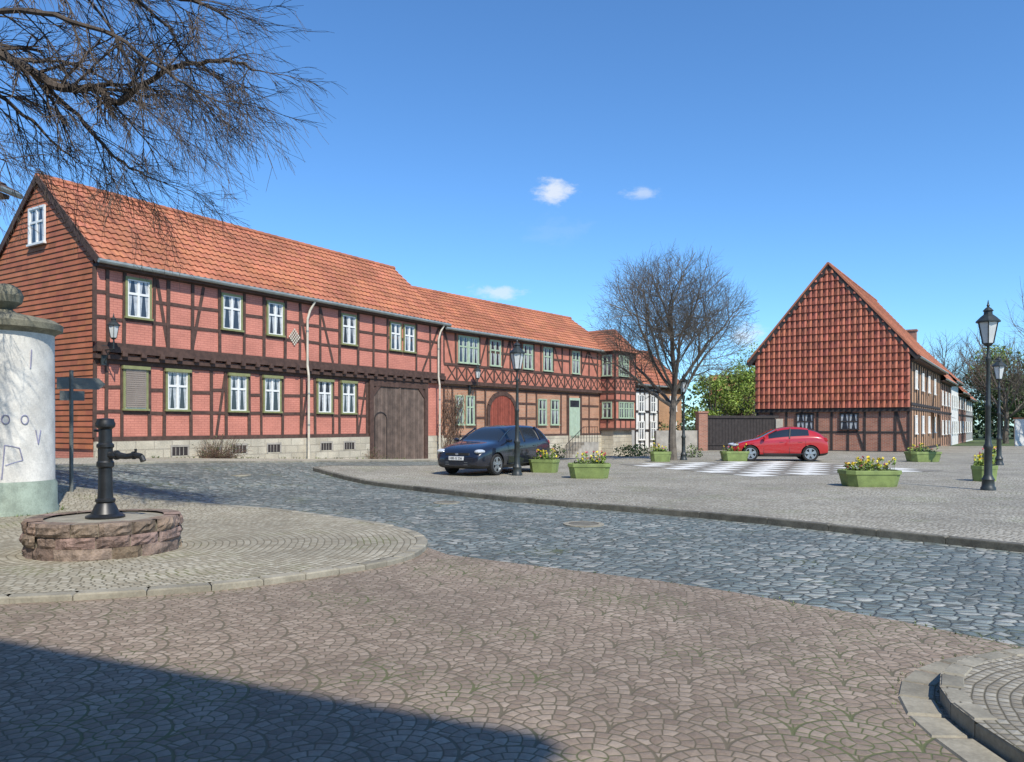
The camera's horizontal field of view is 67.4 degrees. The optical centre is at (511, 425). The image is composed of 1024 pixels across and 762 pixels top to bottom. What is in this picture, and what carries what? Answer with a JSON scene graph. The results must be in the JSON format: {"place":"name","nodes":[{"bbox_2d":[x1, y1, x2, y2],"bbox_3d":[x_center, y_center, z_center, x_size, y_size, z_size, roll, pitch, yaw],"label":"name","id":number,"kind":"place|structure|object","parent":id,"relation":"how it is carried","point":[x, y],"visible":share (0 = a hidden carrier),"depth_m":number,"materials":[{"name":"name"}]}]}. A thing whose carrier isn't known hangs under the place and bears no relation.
{"place":"outdoors","nodes":[
{"label":"outdoors","id":0,"kind":"place"},
{"bbox_2d":[0,486,415,594],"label":"island pavement","id":1,"kind":"structure","parent":0,"point":[221,542],"depth_m":9.40,"materials":[{"name":"grey stone"}]},
{"bbox_2d":[0,283,63,516],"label":"column","id":2,"kind":"structure","parent":1,"relation":"on","point":[29,484],"depth_m":13.12,"materials":[{"name":"paint"}]},
{"bbox_2d":[1,350,40,478],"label":"faded graffiti","id":3,"kind":"object","parent":2,"relation":"attached to","point":[38,440],"visible":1,"depth_m":12.99,"materials":[{"name":"grey paint"}]},
{"bbox_2d":[57,370,104,491],"bbox_3d":[-9.035,0.199,16.122,0.899,2.697,0.078,0,0,-40],"label":"direction sign","id":4,"kind":"object","parent":1,"relation":"on","point":[70,383],"visible":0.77,"depth_m":15.97,"materials":[{"name":"black metal"}]},
{"bbox_2d":[19,418,183,561],"bbox_3d":[-5.032,0.767,9.491,1.794,1.725,1.784,0,0,0],"label":"water pump","id":5,"kind":"object","parent":1,"relation":"on","point":[105,528],"visible":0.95,"depth_m":9.01,"materials":[{"name":"stone"}]},
{"bbox_2d":[55,452,638,464],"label":"house pavement","id":6,"kind":"structure","parent":0,"point":[59,461],"depth_m":23.91,"materials":[{"name":"grey stone"}]},
{"bbox_2d":[192,439,230,457],"bbox_3d":[-10.162,0.779,25.647,1.474,0.658,1.235,0,0,0],"label":"bare shrub","id":7,"kind":"object","parent":6,"relation":"on","point":[208,455],"visible":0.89,"depth_m":25.53,"materials":[{"name":"brown plant"}]},
{"bbox_2d":[196,432,252,458],"bbox_3d":[-9.805,0.753,26.129,1.933,1.112,1.716,0,0,-36],"label":"bare shrub","id":8,"kind":"object","parent":6,"relation":"on","point":[227,455],"visible":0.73,"depth_m":26.01,"materials":[{"name":"brown plant"}]},
{"bbox_2d":[366,447,383,458],"bbox_3d":[-5.806,1.150,32.461,1.336,0.515,0.822,0,0,0],"label":"bare shrub","id":9,"kind":"object","parent":6,"relation":"on","point":[373,456],"visible":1,"depth_m":32.37,"materials":[{"name":"brown plant"}]},
{"bbox_2d":[0,547,1023,761],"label":"brown pavement","id":10,"kind":"structure","parent":0,"point":[429,655],"depth_m":4.92,"materials":[{"name":"stone"}]},
{"bbox_2d":[898,654,1005,761],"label":"corner gutter","id":11,"kind":"object","parent":10,"relation":"on","point":[917,702],"visible":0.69,"depth_m":4.21,"materials":[{"name":"concrete"}]},
{"bbox_2d":[940,648,1023,761],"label":"corner kerb","id":12,"kind":"structure","parent":10,"relation":"on","point":[1000,746],"depth_m":4.11,"materials":[{"name":"stone"}]},
{"bbox_2d":[0,0,1023,425],"label":"sky","id":13,"kind":"structure","parent":0,"point":[509,152],"materials":[{"name":"blue"}]},
{"bbox_2d":[55,455,1023,646],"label":"road","id":14,"kind":"structure","parent":0,"point":[973,591],"depth_m":10.15,"materials":[{"name":"grey stone"}]},
{"bbox_2d":[0,484,427,604],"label":"island kerb","id":15,"kind":"structure","parent":14,"relation":"on","point":[419,547],"depth_m":7.57,"materials":[{"name":"stone"}]},
{"bbox_2d":[231,474,251,476],"bbox_3d":[-7.391,1.350,20.870,0.600,0.038,0.600,0,0,0],"label":"manhole cover","id":16,"kind":"object","parent":14,"relation":"on","point":[239,475],"visible":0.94,"depth_m":20.75,"materials":[{"name":"metal"}]},
{"bbox_2d":[433,501,459,503],"bbox_3d":[-1.349,1.601,15.868,0.560,0.038,0.560,0,0,0],"label":"manhole cover","id":17,"kind":"object","parent":14,"relation":"on","point":[446,502],"visible":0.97,"depth_m":15.81,"materials":[{"name":"metal"}]},
{"bbox_2d":[14,455,1003,735],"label":"weeds","id":18,"kind":"object","parent":14,"relation":"on","point":[594,571],"visible":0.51,"depth_m":6.10,"materials":[{"name":"green plant"}]},
{"bbox_2d":[563,521,603,526],"bbox_3d":[1.156,1.601,12.387,0.660,0.038,0.660,0,0,0],"label":"manhole cover","id":19,"kind":"object","parent":14,"relation":"on","point":[583,524],"visible":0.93,"depth_m":12.30,"materials":[{"name":"metal"}]},
{"bbox_2d":[313,456,1023,552],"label":"square kerb","id":20,"kind":"structure","parent":14,"relation":"on","point":[944,539],"depth_m":12.90,"materials":[{"name":"grey stone"}]},
{"bbox_2d":[319,446,1023,542],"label":"market square pavement","id":21,"kind":"structure","parent":0,"point":[951,498],"depth_m":18.00,"materials":[{"name":"grey stone"}]},
{"bbox_2d":[437,425,549,474],"bbox_3d":[-0.518,0.738,24.571,2.200,1.517,4.337,0,0,32],"label":"black estate car","id":22,"kind":"object","parent":21,"relation":"on","point":[490,448],"visible":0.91,"depth_m":23.49,"materials":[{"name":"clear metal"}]},
{"bbox_2d":[508,339,526,475],"bbox_3d":[0.154,-0.553,23.077,0.459,4.206,0.459,0,0,45],"label":"street lamp","id":23,"kind":"object","parent":21,"relation":"on","point":[516,352],"visible":0.99,"depth_m":23.01,"materials":[{"name":"metal"}]},
{"bbox_2d":[529,448,559,472],"bbox_3d":[1.034,1.093,24.624,0.944,0.814,0.585,0,0,17],"label":"flower planter","id":24,"kind":"object","parent":21,"relation":"on","point":[545,464],"visible":1,"depth_m":24.40,"materials":[{"name":"plastic"}]},
{"bbox_2d":[568,450,610,478],"bbox_3d":[2.205,1.105,21.987,1.231,0.791,0.795,0,0,0],"label":"flower planter","id":25,"kind":"object","parent":21,"relation":"on","point":[595,469],"visible":1,"depth_m":21.66,"materials":[{"name":"plastic"}]},
{"bbox_2d":[550,443,702,457],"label":"plants","id":26,"kind":"object","parent":21,"relation":"on","point":[630,448],"visible":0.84,"depth_m":37.30,"materials":[{"name":"green plant"}]},
{"bbox_2d":[649,442,670,461],"bbox_3d":[6.158,1.098,31.879,0.850,0.805,0.527,0,0,0],"label":"flower planter","id":27,"kind":"object","parent":21,"relation":"on","point":[659,455],"visible":1,"depth_m":31.65,"materials":[{"name":"plastic"}]},
{"bbox_2d":[583,238,760,459],"bbox_3d":[6.864,-3.254,33.029,7.875,9.630,7.735,0,0,0],"label":"bare tree","id":28,"kind":"object","parent":21,"relation":"on","point":[672,323],"visible":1,"depth_m":32.72,"materials":[{"name":"grey plant"}]},
{"bbox_2d":[677,372,689,459],"bbox_3d":[7.444,-0.389,33.333,0.424,3.878,0.424,0,0,45],"label":"street lamp","id":29,"kind":"object","parent":21,"relation":"on","point":[683,390],"visible":0.94,"depth_m":33.27,"materials":[{"name":"metal"}]},
{"bbox_2d":[685,373,745,420],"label":"green tree","id":30,"kind":"object","parent":21,"relation":"on","point":[715,384],"visible":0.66,"depth_m":53.59,"materials":[{"name":"green plant"}]},
{"bbox_2d":[720,443,749,460],"bbox_3d":[9.402,1.108,32.443,1.136,0.784,0.704,0,0,0],"label":"flower planter","id":31,"kind":"object","parent":21,"relation":"on","point":[730,454],"visible":0.96,"depth_m":32.13,"materials":[{"name":"plastic"}]},
{"bbox_2d":[694,411,782,450],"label":"garden gate","id":32,"kind":"structure","parent":21,"relation":"on","point":[715,432],"depth_m":46.52,"materials":[{"name":"brown wood"}]},
{"bbox_2d":[727,427,827,461],"bbox_3d":[11.300,0.773,32.844,3.982,1.445,2.134,0,0,10],"label":"red hatchback car","id":33,"kind":"object","parent":21,"relation":"on","point":[786,442],"visible":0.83,"depth_m":32.01,"materials":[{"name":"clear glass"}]},
{"bbox_2d":[623,461,941,476],"bbox_3d":[9.200,1.492,27.500,7.816,0.001,7.816,0,0,-22],"label":"chess board","id":34,"kind":"object","parent":21,"relation":"on","point":[778,468],"visible":0.88,"depth_m":27.27,"materials":[{"name":"white stone"}]},
{"bbox_2d":[746,262,956,451],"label":"timber frame","id":35,"kind":"object","parent":21,"relation":"on","point":[924,408],"visible":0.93,"depth_m":45.47,"materials":[{"name":"brown wood"}]},
{"bbox_2d":[755,265,909,408],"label":"hung tiles","id":36,"kind":"object","parent":35,"relation":"attached to","point":[873,353],"visible":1,"depth_m":45.10,"materials":[{"name":"red tile"}]},
{"bbox_2d":[837,456,901,486],"bbox_3d":[8.859,1.122,19.050,1.365,0.756,0.846,0,0,0],"label":"flower planter","id":37,"kind":"object","parent":21,"relation":"on","point":[872,475],"visible":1,"depth_m":18.73,"materials":[{"name":"plastic"}]},
{"bbox_2d":[904,443,941,461],"bbox_3d":[17.053,1.100,31.879,1.352,0.800,0.873,0,0,0],"label":"flower planter","id":38,"kind":"object","parent":21,"relation":"on","point":[921,455],"visible":1,"depth_m":31.53,"materials":[{"name":"plastic"}]},
{"bbox_2d":[971,452,997,481],"bbox_3d":[12.764,1.101,20.760,0.692,0.799,0.454,0,0,-29],"label":"flower planter","id":39,"kind":"object","parent":21,"relation":"on","point":[977,467],"visible":0.61,"depth_m":20.65,"materials":[{"name":"plastic"}]},
{"bbox_2d":[975,300,1000,490],"bbox_3d":[11.050,-0.683,17.822,0.487,4.467,0.487,0,0,-45],"label":"street lamp","id":40,"kind":"object","parent":21,"relation":"on","point":[987,321],"visible":0.99,"depth_m":17.76,"materials":[{"name":"metal"}]},
{"bbox_2d":[981,446,995,462],"bbox_3d":[18.590,1.142,29.808,0.646,0.716,0.400,0,0,-11],"label":"flower planter","id":41,"kind":"object","parent":21,"relation":"on","point":[993,451],"visible":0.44,"depth_m":29.75,"materials":[{"name":"plant"}]},
{"bbox_2d":[992,355,1006,464],"bbox_3d":[18.411,-0.591,29.032,0.467,4.281,0.467,0,0,45],"label":"street lamp","id":42,"kind":"object","parent":21,"relation":"on","point":[999,368],"visible":0.95,"depth_m":28.98,"materials":[{"name":"metal"}]},
{"bbox_2d":[998,282,1023,386],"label":"bare tree","id":43,"kind":"object","parent":21,"relation":"on","point":[1014,325],"visible":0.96,"depth_m":57.10,"materials":[{"name":"brown plant"}]},
{"bbox_2d":[685,426,1013,445],"bbox_3d":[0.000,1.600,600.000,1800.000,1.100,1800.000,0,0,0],"label":"ground","id":44,"kind":"structure","parent":0,"point":[978,441],"depth_m":79.10,"materials":[{"name":"green plant"}]},
{"bbox_2d":[0,182,22,199],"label":"neighbour house","id":45,"kind":"structure","parent":44,"relation":"on","point":[6,190],"depth_m":17.48,"materials":[{"name":"stone"}]},
{"bbox_2d":[0,0,345,290],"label":"overhanging tree","id":46,"kind":"object","parent":44,"relation":"on","point":[48,85],"visible":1,"depth_m":11.63,"materials":[{"name":"brown plant"}]},
{"bbox_2d":[55,261,440,457],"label":"walls","id":47,"kind":"structure","parent":44,"relation":"on","point":[176,425],"depth_m":26.40,"materials":[{"name":"paint"}]},
{"bbox_2d":[0,184,93,448],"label":"gable shingles","id":48,"kind":"object","parent":47,"relation":"attached to","point":[51,278],"visible":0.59,"depth_m":23.71,"materials":[{"name":"red wood"}]},
{"bbox_2d":[0,175,99,262],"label":"gable trim","id":49,"kind":"structure","parent":47,"relation":"attached to","point":[36,223],"depth_m":24.35,"materials":[{"name":"white wood"}]},
{"bbox_2d":[0,173,451,327],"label":"roof","id":50,"kind":"structure","parent":47,"relation":"on","point":[270,265],"depth_m":28.60,"materials":[{"name":"tile"}]},
{"bbox_2d":[92,262,445,458],"bbox_3d":[-7.812,-1.460,29.794,0.270,6.720,17.017,0,0,32],"label":"timber frame","id":51,"kind":"object","parent":47,"relation":"attached to","point":[186,322],"visible":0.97,"depth_m":27.44,"materials":[{"name":"wood"}]},
{"bbox_2d":[100,313,120,364],"bbox_3d":[-11.855,-2.555,22.716,0.735,1.522,0.358,0,0,43],"label":"wall lantern","id":52,"kind":"object","parent":51,"relation":"attached to","point":[113,325],"depth_m":22.55,"materials":[{"name":"metal"}]},
{"bbox_2d":[122,276,416,455],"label":"windows","id":53,"kind":"structure","parent":51,"relation":"attached to","point":[138,299],"depth_m":26.98,"materials":[{"name":"white glass"}]},
{"bbox_2d":[289,329,299,344],"bbox_3d":[-8.228,-3.350,29.053,0.020,0.626,0.540,0,0,32],"label":"wall rosette","id":54,"kind":"object","parent":51,"relation":"attached to","point":[292,338],"depth_m":29.04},
{"bbox_2d":[306,302,444,458],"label":"downpipes","id":55,"kind":"object","parent":51,"relation":"attached to","point":[307,345],"visible":0.93,"depth_m":29.48,"materials":[{"name":"metal"}]},
{"bbox_2d":[374,386,423,458],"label":"gate","id":56,"kind":"structure","parent":51,"relation":"attached to","point":[398,422],"depth_m":34.29,"materials":[{"name":"brown wood"}]},
{"bbox_2d":[55,454,641,466],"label":"house kerb","id":57,"kind":"structure","parent":44,"relation":"on","point":[116,463],"depth_m":24.23,"materials":[{"name":"stone"}]},
{"bbox_2d":[441,384,599,434],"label":"walls","id":58,"kind":"structure","parent":44,"relation":"on","point":[548,428],"depth_m":42.62,"materials":[{"name":"paint"}]},
{"bbox_2d":[411,285,604,353],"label":"roof","id":59,"kind":"structure","parent":58,"relation":"on","point":[467,315],"depth_m":42.82,"materials":[{"name":"tile"}]},
{"bbox_2d":[441,329,601,456],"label":"timber frame","id":60,"kind":"object","parent":58,"relation":"attached to","point":[561,377],"visible":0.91,"depth_m":42.62,"materials":[{"name":"wood"}]},
{"bbox_2d":[437,391,465,447],"bbox_3d":[-2.954,-0.065,37.349,0.684,3.753,2.098,0,0,40],"label":"climbing vine","id":61,"kind":"object","parent":60,"relation":"attached to","point":[446,412],"visible":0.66,"depth_m":37.26,"materials":[{"name":"brown plant"}]},
{"bbox_2d":[468,363,480,393],"bbox_3d":[-1.845,-2.335,38.307,0.355,1.522,0.733,0,0,-45],"label":"wall lantern","id":62,"kind":"object","parent":60,"relation":"attached to","point":[477,371],"depth_m":38.15,"materials":[{"name":"metal"}]},
{"bbox_2d":[455,335,580,424],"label":"windows","id":63,"kind":"structure","parent":60,"relation":"attached to","point":[468,349],"depth_m":40.22,"materials":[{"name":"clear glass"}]},
{"bbox_2d":[486,391,580,438],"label":"doors","id":64,"kind":"structure","parent":58,"relation":"attached to","point":[501,407],"depth_m":40.98,"materials":[{"name":"wood"}]},
{"bbox_2d":[558,426,598,457],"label":"entrance steps","id":65,"kind":"structure","parent":44,"relation":"on","point":[572,449],"depth_m":44.70,"materials":[{"name":"stone"}]},
{"bbox_2d":[588,329,637,455],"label":"oriel bay","id":66,"kind":"object","parent":44,"relation":"on","point":[617,414],"visible":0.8,"depth_m":48.12,"materials":[{"name":"paint"}]},
{"bbox_2d":[632,384,657,447],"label":"walls","id":67,"kind":"structure","parent":44,"relation":"on","point":[646,423],"depth_m":53.20,"materials":[{"name":"white paint"}]},
{"bbox_2d":[635,387,658,450],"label":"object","id":68,"kind":"object","parent":67,"relation":"attached to","point":[641,429],"visible":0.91,"depth_m":53.01,"materials":[{"name":"white wood"}]},
{"bbox_2d":[636,369,664,387],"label":"roof","id":69,"kind":"structure","parent":67,"relation":"on","point":[646,383],"depth_m":53.80,"materials":[{"name":"tile"}]},
{"bbox_2d":[659,389,681,429],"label":"walls","id":70,"kind":"structure","parent":44,"relation":"on","point":[664,413],"depth_m":59.54,"materials":[{"name":"beige paint"}]},
{"bbox_2d":[636,350,679,388],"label":"roof","id":71,"kind":"structure","parent":70,"relation":"on","point":[661,381],"depth_m":60.50,"materials":[{"name":"tile"}]},
{"bbox_2d":[655,430,697,450],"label":"wall","id":72,"kind":"structure","parent":44,"relation":"on","point":[661,437],"depth_m":45.94,"materials":[{"name":"paint"}]},
{"bbox_2d":[697,365,754,415],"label":"green tree","id":73,"kind":"object","parent":44,"relation":"on","point":[746,391],"visible":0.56,"depth_m":57.05,"materials":[{"name":"green plant"}]},
{"bbox_2d":[699,342,759,414],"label":"tree","id":74,"kind":"object","parent":44,"relation":"on","point":[744,365],"visible":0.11,"depth_m":71.07,"materials":[{"name":"green plant"}]},
{"bbox_2d":[713,363,755,415],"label":"green tree","id":75,"kind":"object","parent":44,"relation":"on","point":[750,406],"visible":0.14,"depth_m":62.56,"materials":[{"name":"green plant"}]},
{"bbox_2d":[650,386,1022,449],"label":"hedge","id":76,"kind":"object","parent":44,"relation":"on","point":[976,426],"visible":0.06,"depth_m":99.50,"materials":[{"name":"green plant"}]},
{"bbox_2d":[758,274,937,450],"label":"walls","id":77,"kind":"structure","parent":44,"relation":"on","point":[872,439],"depth_m":44.57,"materials":[{"name":"red brick"}]},
{"bbox_2d":[752,264,948,374],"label":"roof","id":78,"kind":"structure","parent":77,"relation":"on","point":[925,355],"depth_m":49.84,"materials":[{"name":"tile"}]},
{"bbox_2d":[940,375,950,445],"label":"walls","id":79,"kind":"structure","parent":44,"relation":"on","point":[943,378],"depth_m":61.19,"materials":[{"name":"orange brick"}]},
{"bbox_2d":[940,381,951,444],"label":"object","id":80,"kind":"object","parent":79,"relation":"attached to","point":[944,421],"visible":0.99,"depth_m":58.84,"materials":[{"name":"white wood"}]},
{"bbox_2d":[940,374,957,386],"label":"roof","id":81,"kind":"structure","parent":79,"relation":"on","point":[949,381],"depth_m":59.09,"materials":[{"name":"tile"}]},
{"bbox_2d":[921,332,978,390],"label":"bare tree","id":82,"kind":"object","parent":44,"relation":"on","point":[944,361],"visible":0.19,"depth_m":105.97,"materials":[{"name":"brown plant"}]},
{"bbox_2d":[948,374,957,444],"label":"walls","id":83,"kind":"structure","parent":44,"relation":"on","point":[954,412],"depth_m":66.48,"materials":[{"name":"white paint"}]},
{"bbox_2d":[928,352,964,386],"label":"roof","id":84,"kind":"structure","parent":83,"relation":"on","point":[959,382],"depth_m":67.08,"materials":[{"name":"tile"}]},
{"bbox_2d":[953,395,958,433],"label":"windows","id":85,"kind":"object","parent":83,"relation":"attached to","point":[956,407],"visible":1,"depth_m":67.09,"materials":[{"name":"white wood"}]},
{"bbox_2d":[958,388,965,443],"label":"walls","id":86,"kind":"structure","parent":44,"relation":"on","point":[964,420],"depth_m":73.77,"materials":[{"name":"white paint"}]},
{"bbox_2d":[958,394,966,441],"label":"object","id":87,"kind":"object","parent":86,"relation":"attached to","point":[961,415],"visible":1,"depth_m":73.05,"materials":[{"name":"white glass"}]},
{"bbox_2d":[958,387,971,396],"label":"roof","id":88,"kind":"structure","parent":86,"relation":"on","point":[965,393],"depth_m":72.21,"materials":[{"name":"tile"}]},
{"bbox_2d":[950,325,1023,443],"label":"bare tree","id":89,"kind":"object","parent":44,"relation":"on","point":[1005,410],"visible":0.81,"depth_m":70.20,"materials":[{"name":"grey plant"}]},
{"bbox_2d":[954,335,1022,436],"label":"bare tree","id":90,"kind":"object","parent":44,"relation":"on","point":[965,386],"visible":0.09,"depth_m":111.71,"materials":[{"name":"brown plant"}]},
{"bbox_2d":[962,355,1023,439],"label":"bare tree","id":91,"kind":"object","parent":44,"relation":"on","point":[981,410],"visible":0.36,"depth_m":87.84,"materials":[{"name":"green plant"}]},
{"bbox_2d":[969,344,1023,419],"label":"tree","id":92,"kind":"object","parent":44,"relation":"on","point":[1000,350],"visible":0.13,"depth_m":100.37,"materials":[{"name":"green plant"}]},
{"bbox_2d":[1008,371,1023,423],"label":"green tree","id":93,"kind":"object","parent":44,"relation":"on","point":[1016,404],"visible":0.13,"depth_m":92.89,"materials":[{"name":"green plant"}]},
{"bbox_2d":[1013,418,1023,445],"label":"wall","id":94,"kind":"structure","parent":44,"relation":"on","point":[1018,431],"depth_m":57.94,"materials":[{"name":"paint"}]},
{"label":"walls","id":95,"kind":"object","parent":44,"relation":"on","visible":0},
{"bbox_2d":[966,400,972,439],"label":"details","id":96,"kind":"object","parent":95,"relation":"attached to","point":[969,420],"visible":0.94,"depth_m":80.37,"materials":[{"name":"white paint"}]},
{"bbox_2d":[966,397,977,402],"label":"roof","id":97,"kind":"structure","parent":95,"relation":"on","point":[972,398],"depth_m":80.51,"materials":[{"name":"tile"}]},
{"bbox_2d":[906,329,917,340],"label":"chimney","id":98,"kind":"object","parent":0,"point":[912,333],"visible":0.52,"depth_m":75.51,"materials":[{"name":"red brick"}]},
{"bbox_2d":[940,651,1023,751],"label":"corner pavement","id":99,"kind":"structure","parent":0,"point":[994,688],"depth_m":4.30,"materials":[{"name":"grey stone"}]},
{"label":"walls","id":100,"kind":"object","parent":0,"visible":0},
{"bbox_2d":[709,375,754,406],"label":"roof","id":101,"kind":"structure","parent":100,"relation":"on","point":[731,388],"depth_m":76.26,"materials":[{"name":"tile"}]}
]}

